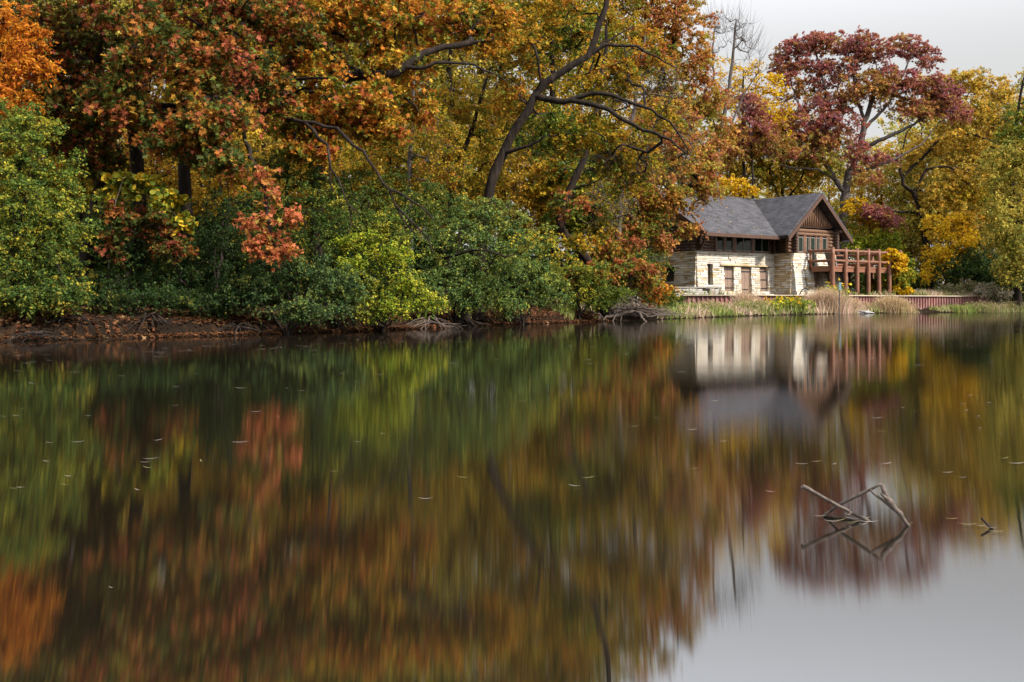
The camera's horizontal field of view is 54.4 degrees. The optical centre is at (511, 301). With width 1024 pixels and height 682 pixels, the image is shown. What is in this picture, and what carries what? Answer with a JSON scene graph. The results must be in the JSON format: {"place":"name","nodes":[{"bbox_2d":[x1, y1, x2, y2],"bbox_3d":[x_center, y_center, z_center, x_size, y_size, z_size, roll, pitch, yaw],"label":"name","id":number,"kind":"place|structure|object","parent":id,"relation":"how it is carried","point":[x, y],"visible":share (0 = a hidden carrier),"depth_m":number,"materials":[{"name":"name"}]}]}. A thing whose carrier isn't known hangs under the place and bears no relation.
{"place":"outdoors","nodes":[
{"label":"outdoors","id":0,"kind":"place"},
{"bbox_2d":[0,294,1018,341],"bbox_3d":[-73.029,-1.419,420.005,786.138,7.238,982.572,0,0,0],"label":"ground","id":1,"kind":"structure","parent":0,"point":[78,328],"depth_m":29.26,"materials":[{"name":"soil"}]},
{"bbox_2d":[0,0,66,142],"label":"ash tree","id":2,"kind":"object","parent":1,"relation":"on","point":[15,64],"visible":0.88,"depth_m":30.01,"materials":[{"name":"orange plant"}]},
{"bbox_2d":[0,191,74,288],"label":"undergrowth shrub","id":3,"kind":"object","parent":1,"relation":"on","point":[42,254],"visible":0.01,"depth_m":33.97,"materials":[{"name":"green plant"}]},
{"bbox_2d":[0,98,78,215],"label":"understory tree","id":4,"kind":"object","parent":1,"relation":"on","point":[9,154],"visible":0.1,"depth_m":39.58,"materials":[{"name":"green plant"}]},
{"bbox_2d":[6,330,86,341],"bbox_3d":[-11.811,0.965,25.186,2.234,0.477,1.404,0,0,-39],"label":"driftwood","id":5,"kind":"object","parent":1,"relation":"on","point":[40,334],"visible":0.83,"depth_m":25.38,"materials":[{"name":"wood"}]},
{"bbox_2d":[0,97,103,320],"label":"tall shrub","id":6,"kind":"object","parent":1,"relation":"on","point":[49,293],"visible":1,"depth_m":27.25,"materials":[{"name":"green plant"}]},
{"bbox_2d":[0,0,138,283],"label":"oak tree","id":7,"kind":"object","parent":1,"relation":"on","point":[78,132],"visible":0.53,"depth_m":32.49,"materials":[{"name":"orange plant"}]},
{"bbox_2d":[38,110,130,229],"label":"understory tree","id":8,"kind":"object","parent":1,"relation":"on","point":[86,185],"visible":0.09,"depth_m":41.25,"materials":[{"name":"green plant"}]},
{"bbox_2d":[13,0,163,199],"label":"forest tree","id":9,"kind":"object","parent":1,"relation":"on","point":[123,3],"visible":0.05,"depth_m":51.90,"materials":[{"name":"orange plant"}]},
{"bbox_2d":[53,195,172,304],"bbox_3d":[-13.404,-1.639,33.711,5.741,4.148,3.799,0,0,42],"label":"undergrowth shrub","id":10,"kind":"object","parent":1,"relation":"on","point":[97,261],"visible":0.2,"depth_m":32.90,"materials":[{"name":"green plant"}]},
{"bbox_2d":[90,238,183,305],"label":"shrub","id":11,"kind":"object","parent":1,"relation":"on","point":[107,281],"visible":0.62,"depth_m":30.92,"materials":[{"name":"green plant"}]},
{"bbox_2d":[80,281,206,319],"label":"shrub","id":12,"kind":"object","parent":1,"relation":"on","point":[105,300],"visible":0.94,"depth_m":28.70,"materials":[{"name":"green plant"}]},
{"bbox_2d":[91,199,199,304],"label":"maple sapling","id":13,"kind":"object","parent":1,"relation":"on","point":[175,247],"visible":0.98,"depth_m":30.58,"materials":[{"name":"red plant"}]},
{"bbox_2d":[92,170,198,294],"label":"sapling","id":14,"kind":"object","parent":1,"relation":"on","point":[119,183],"visible":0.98,"depth_m":31.00,"materials":[{"name":"yellow plant"}]},
{"bbox_2d":[71,0,225,201],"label":"forest tree","id":15,"kind":"object","parent":1,"relation":"on","point":[167,86],"visible":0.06,"depth_m":57.62,"materials":[{"name":"orange plant"}]},
{"bbox_2d":[94,195,206,279],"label":"undergrowth shrub","id":16,"kind":"object","parent":1,"relation":"on","point":[146,252],"visible":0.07,"depth_m":35.58,"materials":[{"name":"green plant"}]},
{"bbox_2d":[84,132,219,223],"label":"understory tree","id":17,"kind":"object","parent":1,"relation":"on","point":[154,170],"visible":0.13,"depth_m":43.64,"materials":[{"name":"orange plant"}]},
{"bbox_2d":[42,0,307,263],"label":"oak tree","id":18,"kind":"object","parent":1,"relation":"on","point":[138,110],"visible":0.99,"depth_m":30.93,"materials":[{"name":"orange plant"}]},
{"bbox_2d":[114,1,277,225],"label":"forest tree","id":19,"kind":"object","parent":1,"relation":"on","point":[199,183],"visible":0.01,"depth_m":63.70,"materials":[{"name":"orange plant"}]},
{"bbox_2d":[133,187,279,322],"bbox_3d":[-9.798,-1.498,31.581,4.206,4.558,5.123,0,0,-23],"label":"shrub","id":20,"kind":"object","parent":1,"relation":"on","point":[216,234],"visible":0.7,"depth_m":31.42,"materials":[{"name":"green plant"}]},
{"bbox_2d":[158,209,269,303],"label":"undergrowth shrub","id":21,"kind":"object","parent":1,"relation":"on","point":[211,274],"visible":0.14,"depth_m":34.88,"materials":[{"name":"green plant"}]},
{"bbox_2d":[170,126,274,236],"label":"understory tree","id":22,"kind":"object","parent":1,"relation":"on","point":[216,184],"visible":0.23,"depth_m":45.85,"materials":[{"name":"green plant"}]},
{"bbox_2d":[167,0,327,276],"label":"oak tree","id":23,"kind":"object","parent":1,"relation":"on","point":[284,90],"visible":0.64,"depth_m":32.39,"materials":[{"name":"orange plant"}]},
{"bbox_2d":[173,0,329,248],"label":"forest tree","id":24,"kind":"object","parent":1,"relation":"on","point":[255,133],"visible":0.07,"depth_m":55.48,"materials":[{"name":"orange plant"}]},
{"bbox_2d":[246,227,319,305],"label":"undergrowth shrub","id":25,"kind":"object","parent":1,"relation":"on","point":[274,301],"visible":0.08,"depth_m":35.82,"materials":[{"name":"green plant"}]},
{"bbox_2d":[243,134,336,241],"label":"understory tree","id":26,"kind":"object","parent":1,"relation":"on","point":[277,144],"visible":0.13,"depth_m":48.96,"materials":[{"name":"green plant"}]},
{"bbox_2d":[216,252,375,333],"bbox_3d":[-6.615,-0.213,30.647,4.767,2.682,2.921,0,0,0],"label":"shrub","id":27,"kind":"object","parent":1,"relation":"on","point":[320,306],"visible":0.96,"depth_m":30.46,"materials":[{"name":"green plant"}]},
{"bbox_2d":[228,148,372,308],"bbox_3d":[-7.214,-2.477,34.226,5.218,6.136,4.378,0,0,0],"label":"shrub","id":28,"kind":"object","parent":1,"relation":"on","point":[327,229],"visible":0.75,"depth_m":33.80,"materials":[{"name":"green plant"}]},
{"bbox_2d":[0,299,611,340],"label":"leaf litter","id":29,"kind":"object","parent":1,"relation":"on","point":[15,315],"visible":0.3,"depth_m":30.31,"materials":[{"name":"plant"}]},
{"bbox_2d":[255,2,408,228],"bbox_3d":[-10.242,-11.656,57.952,8.923,22.168,9.761,0,0,-44],"label":"forest tree","id":30,"kind":"object","parent":1,"relation":"on","point":[351,61],"visible":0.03,"depth_m":57.36,"materials":[{"name":"orange plant"}]},
{"bbox_2d":[269,138,397,241],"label":"understory tree","id":31,"kind":"object","parent":1,"relation":"on","point":[347,165],"visible":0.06,"depth_m":53.93,"materials":[{"name":"green plant"}]},
{"bbox_2d":[271,1,461,234],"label":"forest tree","id":32,"kind":"object","parent":1,"relation":"on","point":[355,55],"visible":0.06,"depth_m":60.55,"materials":[{"name":"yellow plant"}]},
{"bbox_2d":[310,210,450,330],"bbox_3d":[-4.290,-0.961,32.194,3.859,4.249,3.913,0,0,-39],"label":"shrub","id":33,"kind":"object","parent":1,"relation":"on","point":[407,283],"visible":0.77,"depth_m":32.16,"materials":[{"name":"green plant"}]},
{"bbox_2d":[322,238,447,327],"bbox_3d":[-4.475,-0.641,34.767,4.629,3.432,2.611,0,0,0],"label":"shrub","id":34,"kind":"object","parent":1,"relation":"on","point":[392,266],"visible":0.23,"depth_m":34.75,"materials":[{"name":"green plant"}]},
{"bbox_2d":[304,166,468,294],"bbox_3d":[-4.392,-2.107,36.115,5.964,5.565,3.276,0,0,-20],"label":"shrub","id":35,"kind":"object","parent":1,"relation":"on","point":[427,206],"visible":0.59,"depth_m":36.10,"materials":[{"name":"green plant"}]},
{"bbox_2d":[328,124,447,245],"bbox_3d":[-5.811,-4.269,48.088,6.371,8.460,4.069,0,0,0],"label":"understory tree","id":36,"kind":"object","parent":1,"relation":"on","point":[378,154],"visible":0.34,"depth_m":47.45,"materials":[{"name":"green plant"}]},
{"bbox_2d":[311,0,469,241],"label":"forest tree","id":37,"kind":"object","parent":1,"relation":"on","point":[392,5],"visible":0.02,"depth_m":65.09,"materials":[{"name":"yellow plant"}]},
{"bbox_2d":[263,0,526,302],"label":"oak tree","id":38,"kind":"object","parent":1,"relation":"on","point":[321,123],"visible":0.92,"depth_m":35.00,"materials":[{"name":"orange plant"}]},
{"bbox_2d":[371,0,479,272],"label":"maple tree","id":39,"kind":"object","parent":1,"relation":"on","point":[430,162],"visible":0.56,"depth_m":42.70,"materials":[{"name":"yellow plant"}]},
{"bbox_2d":[384,0,520,250],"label":"forest tree","id":40,"kind":"object","parent":1,"relation":"on","point":[448,70],"visible":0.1,"depth_m":59.85,"materials":[{"name":"yellow plant"}]},
{"bbox_2d":[426,132,505,271],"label":"understory tree","id":41,"kind":"object","parent":1,"relation":"on","point":[470,145],"visible":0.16,"depth_m":51.28,"materials":[{"name":"green plant"}]},
{"bbox_2d":[400,191,544,326],"bbox_3d":[-2.151,-1.632,39.552,6.518,5.613,4.044,0,0,-39],"label":"shrub","id":42,"kind":"object","parent":1,"relation":"on","point":[458,289],"visible":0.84,"depth_m":39.67,"materials":[{"name":"green plant"}]},
{"bbox_2d":[414,66,531,300],"bbox_3d":[-1.827,-5.453,46.962,5.585,11.358,3.803,0,0,0],"label":"maple tree","id":43,"kind":"object","parent":1,"relation":"on","point":[479,133],"visible":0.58,"depth_m":46.73,"materials":[{"name":"yellow plant"}]},
{"bbox_2d":[450,199,513,326],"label":"tree","id":44,"kind":"object","parent":1,"relation":"on","point":[467,321],"visible":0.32,"depth_m":41.24,"materials":[{"name":"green plant"}]},
{"bbox_2d":[421,0,548,244],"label":"forest tree","id":45,"kind":"object","parent":1,"relation":"on","point":[476,71],"visible":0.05,"depth_m":75.07,"materials":[{"name":"yellow plant"}]},
{"bbox_2d":[432,0,576,266],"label":"forest tree","id":46,"kind":"object","parent":1,"relation":"on","point":[519,79],"visible":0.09,"depth_m":67.23,"materials":[{"name":"yellow plant"}]},
{"bbox_2d":[431,220,578,321],"bbox_3d":[-0.405,-1.124,38.746,6.192,4.012,1.668,0,0,16],"label":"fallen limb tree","id":47,"kind":"object","parent":1,"relation":"on","point":[553,241],"visible":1,"depth_m":38.24,"materials":[{"name":"green plant"}]},
{"bbox_2d":[486,244,545,301],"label":"undergrowth shrub","id":48,"kind":"object","parent":1,"relation":"on","point":[530,276],"visible":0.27,"depth_m":52.09,"materials":[{"name":"green plant"}]},
{"bbox_2d":[484,148,557,257],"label":"understory tree","id":49,"kind":"object","parent":1,"relation":"on","point":[520,197],"visible":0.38,"depth_m":54.86,"materials":[{"name":"green plant"}]},
{"bbox_2d":[475,217,575,324],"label":"shrub","id":50,"kind":"object","parent":1,"relation":"on","point":[500,302],"visible":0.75,"depth_m":43.06,"materials":[{"name":"green plant"}]},
{"bbox_2d":[476,0,610,245],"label":"forest tree","id":51,"kind":"object","parent":1,"relation":"on","point":[566,60],"visible":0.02,"depth_m":82.93,"materials":[{"name":"yellow plant"}]},
{"bbox_2d":[473,0,624,299],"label":"forest tree","id":52,"kind":"object","parent":1,"relation":"on","point":[553,85],"visible":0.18,"depth_m":62.99,"materials":[{"name":"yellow plant"}]},
{"bbox_2d":[522,233,593,305],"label":"undergrowth shrub","id":53,"kind":"object","parent":1,"relation":"on","point":[565,261],"visible":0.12,"depth_m":53.72,"materials":[{"name":"green plant"}]},
{"bbox_2d":[503,134,626,302],"bbox_3d":[3.268,-5.126,59.880,7.645,10.765,4.883,0,0,-6],"label":"understory tree","id":54,"kind":"object","parent":1,"relation":"on","point":[560,155],"visible":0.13,"depth_m":59.83,"materials":[{"name":"yellow plant"}]},
{"bbox_2d":[468,0,694,319],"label":"maple tree","id":55,"kind":"object","parent":1,"relation":"on","point":[564,24],"visible":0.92,"depth_m":44.11,"materials":[{"name":"plant"}]},
{"bbox_2d":[550,260,635,319],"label":"shrub","id":56,"kind":"object","parent":1,"relation":"on","point":[585,284],"visible":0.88,"depth_m":49.16,"materials":[{"name":"green plant"}]},
{"bbox_2d":[529,0,663,244],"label":"forest tree","id":57,"kind":"object","parent":1,"relation":"on","point":[636,41],"visible":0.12,"depth_m":71.57,"materials":[{"name":"yellow plant"}]},
{"bbox_2d":[519,20,686,319],"bbox_3d":[4.078,-6.814,52.337,8.765,15.801,6.427,0,0,32],"label":"oak tree","id":58,"kind":"object","parent":1,"relation":"on","point":[615,256],"visible":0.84,"depth_m":51.99,"materials":[{"name":"orange plant"}]},
{"bbox_2d":[590,305,647,321],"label":"fallen branch","id":59,"kind":"object","parent":1,"relation":"on","point":[622,313],"visible":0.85,"depth_m":51.28,"materials":[{"name":"grey wood"}]},
{"bbox_2d":[584,288,686,311],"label":"shrub","id":60,"kind":"object","parent":1,"relation":"on","point":[671,298],"visible":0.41,"depth_m":56.81,"materials":[{"name":"green plant"}]},
{"bbox_2d":[578,4,703,257],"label":"forest tree","id":61,"kind":"object","parent":1,"relation":"on","point":[629,98],"visible":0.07,"depth_m":82.80,"materials":[{"name":"orange plant"}]},
{"bbox_2d":[578,31,717,311],"bbox_3d":[7.210,-7.124,52.980,7.850,15.749,4.678,0,0,0],"label":"maple tree","id":62,"kind":"object","parent":1,"relation":"on","point":[621,208],"visible":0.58,"depth_m":52.83,"materials":[{"name":"orange plant"}]},
{"bbox_2d":[611,293,691,316],"bbox_3d":[6.868,0.143,54.942,5.616,1.370,5.464,0,0,35],"label":"brush pile","id":63,"kind":"object","parent":1,"relation":"on","point":[647,310],"visible":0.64,"depth_m":54.26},
{"bbox_2d":[632,235,675,301],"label":"undergrowth shrub","id":64,"kind":"object","parent":1,"relation":"on","point":[649,254],"visible":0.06,"depth_m":80.57,"materials":[{"name":"orange plant"}]},
{"bbox_2d":[606,30,730,306],"bbox_3d":[9.192,-7.819,57.832,7.793,17.093,6.653,0,0,0],"label":"oak tree","id":65,"kind":"object","parent":1,"relation":"on","point":[675,196],"visible":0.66,"depth_m":57.05,"materials":[{"name":"orange plant"}]},
{"bbox_2d":[607,0,741,213],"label":"oak tree","id":66,"kind":"object","parent":1,"relation":"on","point":[660,16],"visible":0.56,"depth_m":75.24,"materials":[{"name":"orange plant"}]},
{"bbox_2d":[649,82,744,195],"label":"woodland tree","id":67,"kind":"object","parent":1,"relation":"on","point":[710,124],"visible":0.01,"depth_m":116.59,"materials":[{"name":"orange plant"}]},
{"bbox_2d":[674,287,721,296],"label":"terrace wall","id":68,"kind":"structure","parent":1,"relation":"on","point":[707,290],"depth_m":86.04,"materials":[{"name":"stone"}]},
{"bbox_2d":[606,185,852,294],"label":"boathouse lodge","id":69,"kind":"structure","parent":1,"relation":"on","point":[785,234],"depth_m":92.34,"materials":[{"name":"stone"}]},
{"bbox_2d":[695,0,771,251],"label":"bare tree","id":70,"kind":"object","parent":1,"relation":"on","point":[734,45],"visible":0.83,"depth_m":96.89,"materials":[{"name":"grey plant"}]},
{"bbox_2d":[710,173,761,198],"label":"maple tree","id":71,"kind":"object","parent":1,"relation":"on","point":[734,186],"visible":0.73,"depth_m":99.52,"materials":[{"name":"yellow plant"}]},
{"bbox_2d":[699,56,806,197],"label":"maple tree","id":72,"kind":"object","parent":1,"relation":"on","point":[765,92],"visible":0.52,"depth_m":105.29,"materials":[{"name":"yellow plant"}]},
{"bbox_2d":[714,91,801,198],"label":"maple tree","id":73,"kind":"object","parent":1,"relation":"on","point":[765,129],"visible":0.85,"depth_m":102.59,"materials":[{"name":"orange plant"}]},
{"bbox_2d":[729,297,786,315],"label":"grass clump","id":74,"kind":"object","parent":1,"relation":"on","point":[759,305],"visible":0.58,"depth_m":75.03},
{"bbox_2d":[529,286,1016,318],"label":"shore grass","id":75,"kind":"structure","parent":1,"relation":"on","point":[713,312],"depth_m":75.22,"materials":[{"name":"plant"}]},
{"bbox_2d":[711,101,855,196],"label":"maple tree","id":76,"kind":"object","parent":1,"relation":"on","point":[760,166],"visible":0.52,"depth_m":108.61,"materials":[{"name":"yellow plant"}]},
{"bbox_2d":[762,295,815,311],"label":"flowering plant","id":77,"kind":"object","parent":1,"relation":"on","point":[798,303],"visible":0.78,"depth_m":78.90,"materials":[{"name":"yellow plant"}]},
{"bbox_2d":[757,156,827,198],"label":"woodland tree","id":78,"kind":"object","parent":1,"relation":"on","point":[786,191],"visible":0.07,"depth_m":125.96,"materials":[{"name":"yellow plant"}]},
{"bbox_2d":[751,128,862,242],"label":"woodland tree","id":79,"kind":"object","parent":1,"relation":"on","point":[825,189],"visible":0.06,"depth_m":134.21,"materials":[{"name":"yellow plant"}]},
{"bbox_2d":[799,286,862,313],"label":"grass clump","id":80,"kind":"object","parent":1,"relation":"on","point":[829,298],"visible":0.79,"depth_m":83.52,"materials":[{"name":"plant"}]},
{"bbox_2d":[682,295,989,309],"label":"sheet pile wall","id":81,"kind":"structure","parent":1,"relation":"on","point":[925,301],"depth_m":93.18,"materials":[{"name":"metal"}]},
{"bbox_2d":[731,25,974,293],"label":"red oak","id":82,"kind":"object","parent":1,"relation":"on","point":[932,104],"visible":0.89,"depth_m":106.62,"materials":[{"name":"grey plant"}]},
{"bbox_2d":[805,247,901,294],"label":"log deck","id":83,"kind":"structure","parent":1,"relation":"on","point":[846,269],"depth_m":93.55,"materials":[{"name":"paint"}]},
{"bbox_2d":[821,135,919,289],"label":"woodland tree","id":84,"kind":"object","parent":1,"relation":"on","point":[834,204],"visible":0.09,"depth_m":139.33,"materials":[{"name":"yellow plant"}]},
{"bbox_2d":[838,197,911,265],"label":"maple tree","id":85,"kind":"object","parent":1,"relation":"on","point":[875,240],"visible":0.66,"depth_m":104.78,"materials":[{"name":"green plant"}]},
{"bbox_2d":[837,162,923,287],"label":"woodland tree","id":86,"kind":"object","parent":1,"relation":"on","point":[876,195],"visible":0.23,"depth_m":122.86,"materials":[{"name":"yellow plant"}]},
{"bbox_2d":[867,294,919,312],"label":"grass clump","id":87,"kind":"object","parent":1,"relation":"on","point":[897,305],"visible":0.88,"depth_m":89.39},
{"bbox_2d":[871,248,918,294],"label":"shrub","id":88,"kind":"object","parent":1,"relation":"on","point":[905,274],"visible":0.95,"depth_m":96.01,"materials":[{"name":"yellow plant"}]},
{"bbox_2d":[852,132,945,288],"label":"woodland tree","id":89,"kind":"object","parent":1,"relation":"on","point":[897,202],"visible":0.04,"depth_m":130.99,"materials":[{"name":"yellow plant"}]},
{"bbox_2d":[860,151,958,266],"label":"woodland tree","id":90,"kind":"object","parent":1,"relation":"on","point":[906,202],"visible":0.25,"depth_m":121.52,"materials":[{"name":"yellow plant"}]},
{"bbox_2d":[858,106,960,291],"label":"woodland tree","id":91,"kind":"object","parent":1,"relation":"on","point":[881,120],"visible":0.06,"depth_m":165.16,"materials":[{"name":"yellow plant"}]},
{"bbox_2d":[896,118,994,280],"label":"woodland tree","id":92,"kind":"object","parent":1,"relation":"on","point":[920,129],"visible":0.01,"depth_m":140.99,"materials":[{"name":"yellow plant"}]},
{"bbox_2d":[880,65,1023,290],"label":"oak tree","id":93,"kind":"object","parent":1,"relation":"on","point":[977,86],"visible":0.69,"depth_m":113.97,"materials":[{"name":"yellow plant"}]},
{"bbox_2d":[918,204,993,291],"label":"maple tree","id":94,"kind":"object","parent":1,"relation":"on","point":[964,227],"visible":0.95,"depth_m":104.22,"materials":[{"name":"yellow plant"}]},
{"bbox_2d":[934,278,977,294],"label":"seedhead bush","id":95,"kind":"object","parent":1,"relation":"on","point":[960,287],"visible":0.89,"depth_m":100.37,"materials":[{"name":"green plant"}]},
{"bbox_2d":[927,241,1007,293],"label":"shrub","id":96,"kind":"object","parent":1,"relation":"on","point":[968,269],"visible":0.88,"depth_m":102.41,"materials":[{"name":"green plant"}]},
{"bbox_2d":[921,163,1013,291],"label":"woodland tree","id":97,"kind":"object","parent":1,"relation":"on","point":[980,228],"visible":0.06,"depth_m":119.50,"materials":[{"name":"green plant"}]},
{"bbox_2d":[921,119,1022,285],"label":"woodland tree","id":98,"kind":"object","parent":1,"relation":"on","point":[947,171],"visible":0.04,"depth_m":127.10,"materials":[{"name":"yellow plant"}]},
{"bbox_2d":[950,290,1021,311],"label":"grass clump","id":99,"kind":"object","parent":1,"relation":"on","point":[991,307],"visible":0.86,"depth_m":96.08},
{"bbox_2d":[973,282,1013,303],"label":"aster bush","id":100,"kind":"object","parent":1,"relation":"on","point":[999,293],"visible":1,"depth_m":97.23,"materials":[{"name":"grey plant"}]},
{"bbox_2d":[965,139,1023,264],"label":"woodland tree","id":101,"kind":"object","parent":1,"relation":"on","point":[1016,202],"visible":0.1,"depth_m":115.45,"materials":[{"name":"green plant"}]},
{"bbox_2d":[967,67,1023,310],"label":"willow tree","id":102,"kind":"object","parent":1,"relation":"on","point":[1007,225],"visible":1,"depth_m":96.49,"materials":[{"name":"green plant"}]},
{"bbox_2d":[0,312,1023,681],"bbox_3d":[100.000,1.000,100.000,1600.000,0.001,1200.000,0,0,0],"label":"water","id":103,"kind":"structure","parent":0,"point":[310,534],"depth_m":4.93,"materials":[{"name":"liquid"}]},
{"bbox_2d":[801,484,870,520],"bbox_3d":[1.503,0.937,4.576,0.337,0.182,0.045,0,0,14],"label":"stick","id":104,"kind":"object","parent":103,"relation":"on","point":[821,496],"visible":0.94,"depth_m":4.59,"materials":[{"name":"grey wood"}]},
{"bbox_2d":[822,483,910,526],"bbox_3d":[1.614,0.920,4.541,0.403,0.199,0.068,0,0,38],"label":"stick","id":105,"kind":"object","parent":103,"relation":"on","point":[888,501],"visible":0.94,"depth_m":4.50,"materials":[{"name":"grey wood"}]},
{"bbox_2d":[14,0,1023,290],"label":"sky","id":106,"kind":"structure","parent":0,"point":[988,34],"materials":[{"name":"white"}]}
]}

